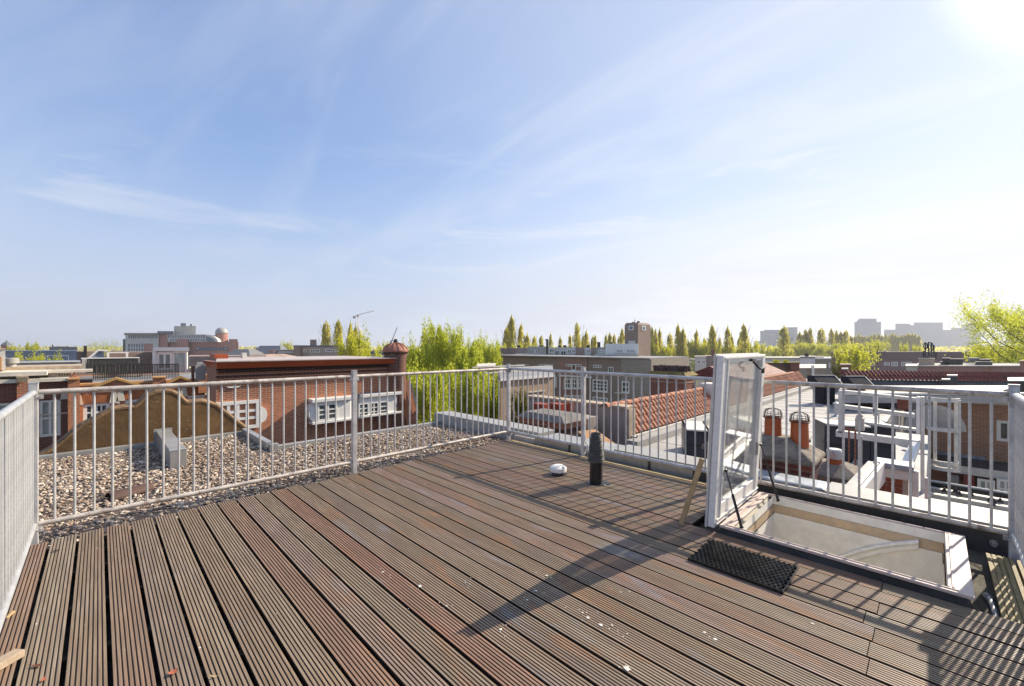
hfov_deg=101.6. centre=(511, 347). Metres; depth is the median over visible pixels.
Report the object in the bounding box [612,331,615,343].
poplar
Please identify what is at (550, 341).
poplar
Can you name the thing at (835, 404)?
roof pipe
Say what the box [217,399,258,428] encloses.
lattice window
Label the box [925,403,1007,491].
brick house
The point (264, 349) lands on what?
house
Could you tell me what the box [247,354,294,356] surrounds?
house
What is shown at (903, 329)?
office tower
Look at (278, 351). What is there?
window
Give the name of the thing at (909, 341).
poplar
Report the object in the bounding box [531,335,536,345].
poplar
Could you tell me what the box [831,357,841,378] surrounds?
dark shrub
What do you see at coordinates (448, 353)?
willow tree
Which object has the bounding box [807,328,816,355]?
poplar
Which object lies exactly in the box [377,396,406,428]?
ivy stems
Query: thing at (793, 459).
chimney stack
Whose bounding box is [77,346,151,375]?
brown house
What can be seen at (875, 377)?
long tiled roof
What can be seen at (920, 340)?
poplar
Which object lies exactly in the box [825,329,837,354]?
poplar
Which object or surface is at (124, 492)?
ridge tile
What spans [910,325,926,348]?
office tower
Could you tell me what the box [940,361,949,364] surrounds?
rooftop box
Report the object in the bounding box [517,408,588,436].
chimney stack
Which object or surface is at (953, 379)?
chimney
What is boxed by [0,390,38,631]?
railing
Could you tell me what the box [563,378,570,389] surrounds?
window
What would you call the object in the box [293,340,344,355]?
house
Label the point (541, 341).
poplar
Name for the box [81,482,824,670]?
droppings
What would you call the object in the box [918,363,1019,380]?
building
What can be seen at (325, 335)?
poplar
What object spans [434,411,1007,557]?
parapet
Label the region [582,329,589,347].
poplar
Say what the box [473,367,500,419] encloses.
willow tree
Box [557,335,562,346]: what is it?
poplar
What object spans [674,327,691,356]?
poplar
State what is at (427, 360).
willow tree
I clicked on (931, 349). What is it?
antenna frame
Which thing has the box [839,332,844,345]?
poplar
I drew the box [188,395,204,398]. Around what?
window
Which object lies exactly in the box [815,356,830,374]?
house
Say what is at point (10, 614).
wood chip
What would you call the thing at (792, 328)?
office tower
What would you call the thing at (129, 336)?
window
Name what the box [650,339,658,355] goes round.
round tree
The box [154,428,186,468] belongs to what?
duct box
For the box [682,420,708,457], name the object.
roof unit
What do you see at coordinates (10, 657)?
wood block
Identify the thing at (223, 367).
red brick building
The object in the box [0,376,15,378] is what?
attic window
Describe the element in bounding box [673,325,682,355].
poplar
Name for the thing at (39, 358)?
round tree
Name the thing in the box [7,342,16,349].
round tree
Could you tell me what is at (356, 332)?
poplar
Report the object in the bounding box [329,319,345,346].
poplar
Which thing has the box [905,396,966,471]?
ladder cage
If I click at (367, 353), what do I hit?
round tree
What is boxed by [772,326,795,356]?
poplar
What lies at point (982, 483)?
bay window
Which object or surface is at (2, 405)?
window
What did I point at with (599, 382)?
window
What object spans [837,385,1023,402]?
flat roof edge
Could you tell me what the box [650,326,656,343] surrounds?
poplar
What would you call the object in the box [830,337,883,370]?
round tree
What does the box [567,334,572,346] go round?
poplar
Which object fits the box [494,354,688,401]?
long brick building
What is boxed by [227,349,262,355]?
house
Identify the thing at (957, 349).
woods
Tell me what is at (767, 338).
office tower
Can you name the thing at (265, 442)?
roof kerb
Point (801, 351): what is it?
round tree
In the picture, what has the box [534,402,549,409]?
planter
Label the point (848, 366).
chimney
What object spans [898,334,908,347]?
poplar
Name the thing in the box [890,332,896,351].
poplar
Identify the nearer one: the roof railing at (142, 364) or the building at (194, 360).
the roof railing at (142, 364)
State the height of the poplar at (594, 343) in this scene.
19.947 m
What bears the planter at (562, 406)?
on the chimney stack at (568, 423)
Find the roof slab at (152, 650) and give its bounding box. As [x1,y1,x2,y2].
[12,514,946,685]
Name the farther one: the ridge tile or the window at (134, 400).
the window at (134, 400)
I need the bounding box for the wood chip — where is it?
[5,610,14,618]
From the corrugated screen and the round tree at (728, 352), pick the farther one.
the round tree at (728, 352)
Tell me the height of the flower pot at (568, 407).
0.261 m
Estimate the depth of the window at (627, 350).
51.75 m
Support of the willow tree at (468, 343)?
on the ground
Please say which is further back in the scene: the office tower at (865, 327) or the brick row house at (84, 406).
the office tower at (865, 327)
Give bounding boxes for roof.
[806,370,1023,433]
[896,432,927,498]
[931,480,1007,513]
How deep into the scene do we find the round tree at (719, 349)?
163.37 m
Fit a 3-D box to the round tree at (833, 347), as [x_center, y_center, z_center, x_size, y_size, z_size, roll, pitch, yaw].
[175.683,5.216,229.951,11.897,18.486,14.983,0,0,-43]
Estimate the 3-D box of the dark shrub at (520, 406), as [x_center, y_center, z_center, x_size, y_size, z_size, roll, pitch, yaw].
[0.190,2.857,12.991,0.974,3.503,1.051,0,0,-5]
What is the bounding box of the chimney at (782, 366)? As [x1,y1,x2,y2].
[765,362,789,371]
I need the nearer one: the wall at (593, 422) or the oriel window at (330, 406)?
the wall at (593, 422)
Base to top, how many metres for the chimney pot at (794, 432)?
0.493 m
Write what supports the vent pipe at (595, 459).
on the deck at (454, 531)
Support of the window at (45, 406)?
in the brick row house at (51, 374)
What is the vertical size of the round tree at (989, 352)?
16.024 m
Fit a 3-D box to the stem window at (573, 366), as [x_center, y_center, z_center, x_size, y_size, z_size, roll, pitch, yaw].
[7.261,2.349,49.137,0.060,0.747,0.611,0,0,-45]
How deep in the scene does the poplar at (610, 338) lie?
169.54 m
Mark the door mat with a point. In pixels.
(774, 575)
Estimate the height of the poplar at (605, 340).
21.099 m
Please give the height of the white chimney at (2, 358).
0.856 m
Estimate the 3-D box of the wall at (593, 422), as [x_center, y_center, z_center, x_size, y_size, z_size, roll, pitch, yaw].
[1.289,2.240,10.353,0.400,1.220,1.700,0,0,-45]
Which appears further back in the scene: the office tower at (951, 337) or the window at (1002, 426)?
the office tower at (951, 337)
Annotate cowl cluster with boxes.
[845,414,864,467]
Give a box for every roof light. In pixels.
[807,375,842,403]
[841,376,873,403]
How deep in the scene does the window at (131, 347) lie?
260.02 m
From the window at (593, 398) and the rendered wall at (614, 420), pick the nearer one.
the rendered wall at (614, 420)
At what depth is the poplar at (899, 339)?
419.25 m
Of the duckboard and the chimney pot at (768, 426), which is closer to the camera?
the duckboard
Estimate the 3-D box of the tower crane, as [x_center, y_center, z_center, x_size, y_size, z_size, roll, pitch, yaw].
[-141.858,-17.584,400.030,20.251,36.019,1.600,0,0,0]
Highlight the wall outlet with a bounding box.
[989,540,997,546]
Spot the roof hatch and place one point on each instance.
(907, 556)
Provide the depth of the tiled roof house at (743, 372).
13.38 m
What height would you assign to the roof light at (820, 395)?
1.168 m
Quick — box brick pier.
[847,457,927,498]
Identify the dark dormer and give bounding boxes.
[1008,377,1023,391]
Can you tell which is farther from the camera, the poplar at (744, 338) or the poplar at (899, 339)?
the poplar at (899, 339)
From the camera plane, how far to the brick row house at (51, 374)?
16.51 m
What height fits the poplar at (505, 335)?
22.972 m
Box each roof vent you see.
[5,358,19,366]
[550,464,566,475]
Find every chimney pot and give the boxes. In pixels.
[763,408,782,435]
[789,412,811,451]
[826,448,841,464]
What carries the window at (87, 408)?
in the brick row house at (84, 406)
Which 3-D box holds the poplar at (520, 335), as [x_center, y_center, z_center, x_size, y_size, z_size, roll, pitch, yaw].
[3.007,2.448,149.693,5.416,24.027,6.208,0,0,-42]
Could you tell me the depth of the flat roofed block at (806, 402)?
14.15 m
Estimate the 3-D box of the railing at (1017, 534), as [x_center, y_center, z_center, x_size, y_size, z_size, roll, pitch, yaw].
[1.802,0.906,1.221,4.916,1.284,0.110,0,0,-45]
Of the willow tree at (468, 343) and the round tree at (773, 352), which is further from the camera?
the round tree at (773, 352)
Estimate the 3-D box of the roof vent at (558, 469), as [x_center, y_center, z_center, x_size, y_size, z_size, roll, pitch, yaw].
[0.530,1.406,4.788,0.200,0.128,0.200,0,0,-45]
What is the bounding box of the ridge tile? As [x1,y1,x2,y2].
[105,482,153,499]
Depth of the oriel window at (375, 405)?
16.65 m
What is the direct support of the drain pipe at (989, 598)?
on the roofing felt
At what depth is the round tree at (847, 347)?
227.31 m
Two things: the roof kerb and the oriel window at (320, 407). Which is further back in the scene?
the oriel window at (320, 407)
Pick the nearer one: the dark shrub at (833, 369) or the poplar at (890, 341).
the dark shrub at (833, 369)
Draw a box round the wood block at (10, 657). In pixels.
[0,649,24,669]
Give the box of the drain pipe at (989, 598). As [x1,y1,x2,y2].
[982,592,999,616]
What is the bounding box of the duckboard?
[986,553,1023,623]
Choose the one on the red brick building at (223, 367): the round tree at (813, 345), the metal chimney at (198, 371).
the metal chimney at (198, 371)
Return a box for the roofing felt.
[700,499,1000,617]
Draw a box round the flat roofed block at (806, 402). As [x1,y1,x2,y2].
[627,386,905,466]
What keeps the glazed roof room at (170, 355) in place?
on the brick row house at (84, 406)
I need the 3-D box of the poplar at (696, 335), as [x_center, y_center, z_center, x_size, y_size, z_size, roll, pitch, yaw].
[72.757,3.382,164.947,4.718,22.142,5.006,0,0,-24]
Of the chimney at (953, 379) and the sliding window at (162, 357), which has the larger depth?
the sliding window at (162, 357)
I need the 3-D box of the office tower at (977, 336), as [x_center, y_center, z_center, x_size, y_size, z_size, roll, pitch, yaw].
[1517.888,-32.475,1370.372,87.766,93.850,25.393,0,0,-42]
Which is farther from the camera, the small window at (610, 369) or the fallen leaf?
the small window at (610, 369)
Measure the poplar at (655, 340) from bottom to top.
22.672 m
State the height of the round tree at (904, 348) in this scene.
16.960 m
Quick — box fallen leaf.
[168,666,178,673]
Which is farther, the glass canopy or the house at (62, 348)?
the house at (62, 348)
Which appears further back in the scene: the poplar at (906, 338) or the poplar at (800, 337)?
the poplar at (906, 338)
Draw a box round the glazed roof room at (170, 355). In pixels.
[152,347,190,372]
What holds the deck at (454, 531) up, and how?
on the roof slab at (152, 650)
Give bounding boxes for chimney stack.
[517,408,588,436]
[647,365,697,394]
[701,429,825,479]
[817,458,860,483]
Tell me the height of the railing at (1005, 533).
1.284 m
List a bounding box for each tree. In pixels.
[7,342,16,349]
[12,344,46,360]
[21,338,38,349]
[85,337,118,374]
[278,340,293,349]
[333,322,372,356]
[354,341,381,356]
[376,340,388,349]
[402,331,436,383]
[406,354,452,423]
[419,312,448,410]
[433,318,466,410]
[444,357,490,415]
[446,336,492,415]
[466,328,488,355]
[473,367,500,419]
[478,338,503,394]
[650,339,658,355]
[658,341,671,355]
[681,339,700,357]
[690,340,710,357]
[702,343,721,355]
[720,346,735,353]
[738,340,760,352]
[758,343,769,356]
[765,345,779,356]
[778,343,796,356]
[790,342,812,356]
[795,342,823,355]
[811,344,826,356]
[818,342,843,356]
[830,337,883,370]
[835,344,852,351]
[847,341,863,351]
[856,341,876,351]
[864,338,890,351]
[899,341,908,351]
[912,344,924,351]
[944,288,1023,362]
[965,337,1019,362]
[973,302,1023,362]
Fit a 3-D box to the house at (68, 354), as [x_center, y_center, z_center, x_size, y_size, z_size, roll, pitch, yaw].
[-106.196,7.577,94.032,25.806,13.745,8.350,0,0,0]
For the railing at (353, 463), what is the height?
1.284 m
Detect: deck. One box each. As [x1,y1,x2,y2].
[0,439,1023,685]
[78,373,190,382]
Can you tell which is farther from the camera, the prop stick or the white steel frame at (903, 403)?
the white steel frame at (903, 403)
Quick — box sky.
[0,0,1023,349]
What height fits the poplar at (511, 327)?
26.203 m
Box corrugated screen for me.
[81,357,138,372]
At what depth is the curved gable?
6.48 m
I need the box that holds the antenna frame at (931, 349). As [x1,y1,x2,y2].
[922,342,936,357]
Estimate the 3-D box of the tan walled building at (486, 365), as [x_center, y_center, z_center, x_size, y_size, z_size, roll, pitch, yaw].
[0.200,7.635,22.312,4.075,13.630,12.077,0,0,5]
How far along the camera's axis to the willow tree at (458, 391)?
29.17 m
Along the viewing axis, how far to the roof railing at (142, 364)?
20.11 m
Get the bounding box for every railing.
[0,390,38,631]
[27,364,510,545]
[93,363,152,380]
[96,363,141,377]
[152,364,178,378]
[510,367,1020,565]
[1008,392,1023,567]
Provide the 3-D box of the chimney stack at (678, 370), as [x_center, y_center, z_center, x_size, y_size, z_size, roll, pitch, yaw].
[6.891,3.112,17.984,1.300,4.676,1.730,0,0,-45]
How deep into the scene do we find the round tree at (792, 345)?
227.95 m
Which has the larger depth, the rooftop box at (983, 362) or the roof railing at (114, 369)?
the rooftop box at (983, 362)
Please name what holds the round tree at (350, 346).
on the ground
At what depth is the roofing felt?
2.79 m
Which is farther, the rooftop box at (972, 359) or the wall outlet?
the rooftop box at (972, 359)
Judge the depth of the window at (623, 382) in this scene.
44.04 m
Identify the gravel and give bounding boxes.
[39,425,505,561]
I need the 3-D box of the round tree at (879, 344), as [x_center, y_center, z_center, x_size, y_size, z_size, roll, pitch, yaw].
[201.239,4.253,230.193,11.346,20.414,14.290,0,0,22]
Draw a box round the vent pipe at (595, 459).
[587,432,610,485]
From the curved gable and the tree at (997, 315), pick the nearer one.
the curved gable
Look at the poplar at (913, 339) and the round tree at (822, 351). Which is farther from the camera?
the poplar at (913, 339)
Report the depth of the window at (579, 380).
48.56 m
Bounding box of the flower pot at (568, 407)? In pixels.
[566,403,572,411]
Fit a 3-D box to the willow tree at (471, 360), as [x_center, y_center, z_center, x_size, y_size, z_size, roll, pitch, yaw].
[-3.927,6.656,37.811,5.337,15.599,4.840,0,0,-4]
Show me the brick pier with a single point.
(901, 477)
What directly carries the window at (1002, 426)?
in the brick house at (980, 445)
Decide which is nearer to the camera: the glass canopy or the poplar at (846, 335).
the glass canopy
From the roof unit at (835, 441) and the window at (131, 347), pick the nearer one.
the roof unit at (835, 441)
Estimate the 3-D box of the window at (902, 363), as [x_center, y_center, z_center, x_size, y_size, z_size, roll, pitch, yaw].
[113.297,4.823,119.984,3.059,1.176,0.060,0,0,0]
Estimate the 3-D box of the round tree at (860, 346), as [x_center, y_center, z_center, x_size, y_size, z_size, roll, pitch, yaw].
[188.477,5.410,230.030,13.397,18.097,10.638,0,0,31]
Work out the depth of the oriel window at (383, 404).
16.92 m
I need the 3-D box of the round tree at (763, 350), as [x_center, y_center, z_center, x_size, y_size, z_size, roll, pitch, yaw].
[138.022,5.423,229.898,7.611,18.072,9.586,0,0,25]
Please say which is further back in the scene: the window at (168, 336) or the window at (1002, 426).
the window at (168, 336)
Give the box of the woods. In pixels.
[0,345,1023,354]
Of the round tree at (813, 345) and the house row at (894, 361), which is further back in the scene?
the round tree at (813, 345)
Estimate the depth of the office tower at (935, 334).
1250.09 m
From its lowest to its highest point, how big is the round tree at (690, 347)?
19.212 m
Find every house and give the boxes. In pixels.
[0,360,92,450]
[5,350,77,360]
[49,344,76,349]
[68,372,206,430]
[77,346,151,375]
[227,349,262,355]
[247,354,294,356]
[253,346,287,353]
[276,350,293,355]
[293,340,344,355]
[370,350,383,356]
[601,363,806,437]
[695,356,705,386]
[706,350,714,381]
[765,357,799,361]
[800,353,815,363]
[800,364,825,378]
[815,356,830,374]
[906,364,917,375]
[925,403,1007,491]
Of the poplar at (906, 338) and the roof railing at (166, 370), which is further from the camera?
the poplar at (906, 338)
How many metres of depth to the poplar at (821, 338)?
259.19 m
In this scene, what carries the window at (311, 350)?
in the house at (313, 348)
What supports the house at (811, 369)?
on the ground
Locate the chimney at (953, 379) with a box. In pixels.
[947,374,957,384]
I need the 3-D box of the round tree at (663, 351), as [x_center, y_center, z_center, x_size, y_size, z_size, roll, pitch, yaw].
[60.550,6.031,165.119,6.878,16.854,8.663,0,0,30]
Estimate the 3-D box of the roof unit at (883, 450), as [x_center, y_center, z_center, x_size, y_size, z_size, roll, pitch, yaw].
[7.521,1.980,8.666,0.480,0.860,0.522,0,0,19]
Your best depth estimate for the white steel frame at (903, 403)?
7.35 m
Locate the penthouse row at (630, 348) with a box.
[499,339,638,355]
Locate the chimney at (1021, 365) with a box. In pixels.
[1019,360,1023,371]
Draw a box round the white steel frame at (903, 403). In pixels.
[836,390,924,492]
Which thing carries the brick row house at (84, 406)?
on the ground
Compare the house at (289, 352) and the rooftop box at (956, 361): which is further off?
the house at (289, 352)
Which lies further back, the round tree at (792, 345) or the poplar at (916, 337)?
the poplar at (916, 337)
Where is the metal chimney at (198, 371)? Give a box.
[191,362,205,381]
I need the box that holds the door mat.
[688,540,798,593]
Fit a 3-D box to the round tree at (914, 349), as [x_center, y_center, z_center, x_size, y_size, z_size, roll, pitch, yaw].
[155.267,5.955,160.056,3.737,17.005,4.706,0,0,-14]
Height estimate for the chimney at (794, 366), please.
0.652 m
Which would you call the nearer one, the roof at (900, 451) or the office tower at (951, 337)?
the roof at (900, 451)
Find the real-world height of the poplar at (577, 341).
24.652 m
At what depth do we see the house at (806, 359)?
62.01 m
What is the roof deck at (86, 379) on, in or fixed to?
on the brick row house at (84, 406)
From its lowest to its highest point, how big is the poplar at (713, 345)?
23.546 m
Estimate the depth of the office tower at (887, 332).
1175.09 m
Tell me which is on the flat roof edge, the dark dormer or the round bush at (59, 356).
the dark dormer
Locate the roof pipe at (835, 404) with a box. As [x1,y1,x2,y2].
[830,402,837,416]
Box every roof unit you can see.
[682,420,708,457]
[815,419,873,463]
[865,420,895,459]
[871,403,907,410]
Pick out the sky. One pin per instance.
(264, 172)
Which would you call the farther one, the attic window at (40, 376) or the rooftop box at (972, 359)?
the rooftop box at (972, 359)
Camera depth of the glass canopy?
23.51 m
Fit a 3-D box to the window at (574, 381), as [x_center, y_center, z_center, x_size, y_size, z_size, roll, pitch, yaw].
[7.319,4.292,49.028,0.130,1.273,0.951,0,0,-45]
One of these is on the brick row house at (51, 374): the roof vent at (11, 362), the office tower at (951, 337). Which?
the roof vent at (11, 362)
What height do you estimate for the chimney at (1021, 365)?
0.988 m
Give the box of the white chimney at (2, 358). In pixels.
[0,348,5,369]
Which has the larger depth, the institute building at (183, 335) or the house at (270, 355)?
the institute building at (183, 335)
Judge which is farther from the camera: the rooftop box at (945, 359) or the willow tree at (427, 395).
the rooftop box at (945, 359)
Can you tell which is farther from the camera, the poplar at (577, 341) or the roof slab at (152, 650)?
the poplar at (577, 341)
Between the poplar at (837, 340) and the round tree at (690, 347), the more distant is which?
the poplar at (837, 340)
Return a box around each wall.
[526,394,635,444]
[586,415,597,430]
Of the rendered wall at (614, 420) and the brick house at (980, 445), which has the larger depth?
the brick house at (980, 445)
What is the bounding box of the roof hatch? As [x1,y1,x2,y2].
[705,353,974,608]
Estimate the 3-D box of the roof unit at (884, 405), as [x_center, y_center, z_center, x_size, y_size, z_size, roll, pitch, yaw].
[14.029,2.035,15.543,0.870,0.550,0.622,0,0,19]
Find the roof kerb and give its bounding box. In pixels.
[39,421,440,460]
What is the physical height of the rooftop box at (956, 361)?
0.939 m
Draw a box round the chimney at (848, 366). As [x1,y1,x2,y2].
[840,364,850,380]
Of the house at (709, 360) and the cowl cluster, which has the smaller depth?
the cowl cluster
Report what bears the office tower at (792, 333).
on the ground
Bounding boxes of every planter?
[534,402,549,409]
[549,397,564,410]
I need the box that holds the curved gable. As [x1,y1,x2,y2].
[39,388,246,454]
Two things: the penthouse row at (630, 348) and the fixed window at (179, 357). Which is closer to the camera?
the fixed window at (179, 357)
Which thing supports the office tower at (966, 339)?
on the ground
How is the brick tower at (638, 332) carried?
on the ground
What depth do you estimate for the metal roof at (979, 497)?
8.79 m
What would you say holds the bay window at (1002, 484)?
in the brick house at (980, 445)
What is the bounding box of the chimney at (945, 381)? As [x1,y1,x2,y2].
[942,378,949,384]
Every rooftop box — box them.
[919,358,934,364]
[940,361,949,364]
[942,358,949,361]
[950,358,962,364]
[968,358,978,361]
[975,361,992,364]
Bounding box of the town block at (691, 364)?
[689,358,694,371]
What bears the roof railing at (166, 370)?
on the roof deck at (86, 379)
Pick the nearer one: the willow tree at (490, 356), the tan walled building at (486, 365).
the tan walled building at (486, 365)
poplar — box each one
[318,318,333,344]
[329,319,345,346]
[344,320,353,355]
[354,322,358,351]
[499,326,510,347]
[503,314,517,347]
[515,322,525,347]
[524,334,530,347]
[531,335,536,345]
[536,335,543,345]
[547,334,553,346]
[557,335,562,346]
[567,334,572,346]
[571,322,583,346]
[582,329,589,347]
[592,335,596,347]
[601,334,607,346]
[604,333,612,343]
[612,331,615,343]
[618,329,624,343]
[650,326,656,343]
[652,327,660,355]
[657,329,664,355]
[663,333,673,355]
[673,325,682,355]
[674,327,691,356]
[691,328,698,357]
[706,324,720,354]
[720,327,733,353]
[734,322,754,352]
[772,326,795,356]
[794,331,804,346]
[802,329,810,345]
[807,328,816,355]
[814,326,828,354]
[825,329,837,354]
[834,328,840,349]
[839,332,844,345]
[840,330,851,346]
[849,335,855,346]
[857,332,861,344]
[883,334,889,350]
[886,336,891,351]
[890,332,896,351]
[893,334,898,351]
[896,336,901,351]
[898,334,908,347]
[902,334,910,351]
[907,333,912,351]
[910,333,918,351]
[912,334,919,347]
[917,336,921,351]
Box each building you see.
[123,323,237,355]
[189,355,240,373]
[204,353,418,443]
[472,363,552,420]
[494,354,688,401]
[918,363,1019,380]
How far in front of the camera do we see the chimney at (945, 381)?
19.50 m
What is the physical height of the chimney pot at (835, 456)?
0.303 m
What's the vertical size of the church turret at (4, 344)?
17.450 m
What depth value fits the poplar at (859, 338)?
419.31 m
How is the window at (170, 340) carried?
in the institute building at (183, 335)
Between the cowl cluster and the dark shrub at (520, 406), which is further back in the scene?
the dark shrub at (520, 406)
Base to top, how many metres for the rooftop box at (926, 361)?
0.926 m
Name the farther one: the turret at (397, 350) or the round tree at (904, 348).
the round tree at (904, 348)
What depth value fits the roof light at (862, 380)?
17.04 m
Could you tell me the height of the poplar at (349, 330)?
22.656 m
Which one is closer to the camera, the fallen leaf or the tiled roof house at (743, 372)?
the fallen leaf
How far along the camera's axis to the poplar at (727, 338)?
164.64 m
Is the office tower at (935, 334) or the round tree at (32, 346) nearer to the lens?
the round tree at (32, 346)
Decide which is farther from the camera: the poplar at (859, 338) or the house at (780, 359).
the poplar at (859, 338)
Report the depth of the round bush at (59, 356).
54.80 m
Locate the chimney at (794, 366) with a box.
[790,362,799,371]
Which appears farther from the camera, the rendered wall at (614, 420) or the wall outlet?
the rendered wall at (614, 420)
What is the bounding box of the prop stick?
[679,458,704,524]
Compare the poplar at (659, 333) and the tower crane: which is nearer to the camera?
the poplar at (659, 333)
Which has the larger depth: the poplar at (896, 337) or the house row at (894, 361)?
the poplar at (896, 337)
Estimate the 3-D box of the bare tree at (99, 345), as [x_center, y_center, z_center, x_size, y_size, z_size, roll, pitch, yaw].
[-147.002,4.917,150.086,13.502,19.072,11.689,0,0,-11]
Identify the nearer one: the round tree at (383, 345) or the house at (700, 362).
the house at (700, 362)
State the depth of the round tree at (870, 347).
227.95 m
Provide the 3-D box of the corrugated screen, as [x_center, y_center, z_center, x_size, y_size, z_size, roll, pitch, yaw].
[-21.794,0.948,22.708,2.245,0.809,1.220,0,0,-45]
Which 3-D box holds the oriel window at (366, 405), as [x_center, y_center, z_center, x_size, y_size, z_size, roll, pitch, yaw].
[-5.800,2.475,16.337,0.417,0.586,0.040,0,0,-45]
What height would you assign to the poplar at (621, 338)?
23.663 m
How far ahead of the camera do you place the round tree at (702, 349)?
162.73 m
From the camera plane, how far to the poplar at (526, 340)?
149.61 m
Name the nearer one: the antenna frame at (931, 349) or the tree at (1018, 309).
the antenna frame at (931, 349)
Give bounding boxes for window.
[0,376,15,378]
[0,403,10,409]
[29,375,47,377]
[39,399,60,436]
[47,355,68,360]
[83,403,109,420]
[125,399,137,403]
[127,343,143,351]
[128,335,157,338]
[157,352,172,369]
[167,335,205,337]
[169,339,205,341]
[173,351,187,372]
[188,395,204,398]
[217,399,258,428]
[278,351,292,352]
[310,349,319,351]
[317,404,324,420]
[327,402,337,419]
[358,403,368,418]
[369,402,378,416]
[380,401,386,415]
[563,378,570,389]
[571,364,575,370]
[572,378,576,389]
[578,379,580,388]
[592,379,607,392]
[592,397,607,401]
[608,367,613,371]
[621,381,629,393]
[626,349,634,352]
[901,362,911,365]
[977,478,994,489]
[997,420,1007,441]
[997,478,1007,491]
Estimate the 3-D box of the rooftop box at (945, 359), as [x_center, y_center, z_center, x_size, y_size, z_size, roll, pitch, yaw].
[53.653,1.562,51.610,2.608,0.526,0.707,0,0,-44]
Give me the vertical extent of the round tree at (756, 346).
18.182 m
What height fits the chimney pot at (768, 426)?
0.510 m
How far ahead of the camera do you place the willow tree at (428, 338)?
43.22 m
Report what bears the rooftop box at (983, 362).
on the building at (997, 367)
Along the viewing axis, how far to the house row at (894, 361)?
120.61 m
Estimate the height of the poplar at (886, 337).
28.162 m
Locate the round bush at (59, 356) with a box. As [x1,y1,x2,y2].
[47,349,63,360]
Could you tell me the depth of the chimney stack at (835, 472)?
5.05 m
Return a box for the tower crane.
[353,311,373,329]
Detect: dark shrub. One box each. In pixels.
[511,384,529,423]
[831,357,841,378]
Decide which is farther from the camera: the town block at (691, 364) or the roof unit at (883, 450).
the town block at (691, 364)
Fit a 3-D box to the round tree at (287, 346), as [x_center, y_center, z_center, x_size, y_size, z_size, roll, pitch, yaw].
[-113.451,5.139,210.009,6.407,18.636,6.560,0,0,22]
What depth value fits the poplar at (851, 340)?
269.00 m
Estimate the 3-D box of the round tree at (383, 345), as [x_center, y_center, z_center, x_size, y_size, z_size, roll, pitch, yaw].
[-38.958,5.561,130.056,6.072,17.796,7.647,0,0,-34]
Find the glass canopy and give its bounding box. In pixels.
[88,349,128,357]
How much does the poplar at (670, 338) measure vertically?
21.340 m
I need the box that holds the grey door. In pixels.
[951,475,958,483]
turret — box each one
[1,340,12,356]
[382,328,407,427]
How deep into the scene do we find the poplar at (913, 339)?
418.71 m
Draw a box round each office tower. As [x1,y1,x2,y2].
[760,331,781,350]
[764,330,794,343]
[787,327,796,344]
[854,319,880,339]
[884,330,896,337]
[895,324,909,336]
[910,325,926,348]
[914,323,942,349]
[943,330,962,351]
[962,324,973,350]
[969,323,980,346]
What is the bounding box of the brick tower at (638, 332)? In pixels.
[625,319,649,355]
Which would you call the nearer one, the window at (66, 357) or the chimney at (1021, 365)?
the chimney at (1021, 365)
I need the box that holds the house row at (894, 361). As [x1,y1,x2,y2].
[831,350,1016,375]
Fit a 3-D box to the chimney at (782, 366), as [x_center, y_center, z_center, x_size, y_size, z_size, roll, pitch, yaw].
[16.766,1.445,26.502,2.578,0.984,1.160,0,0,0]

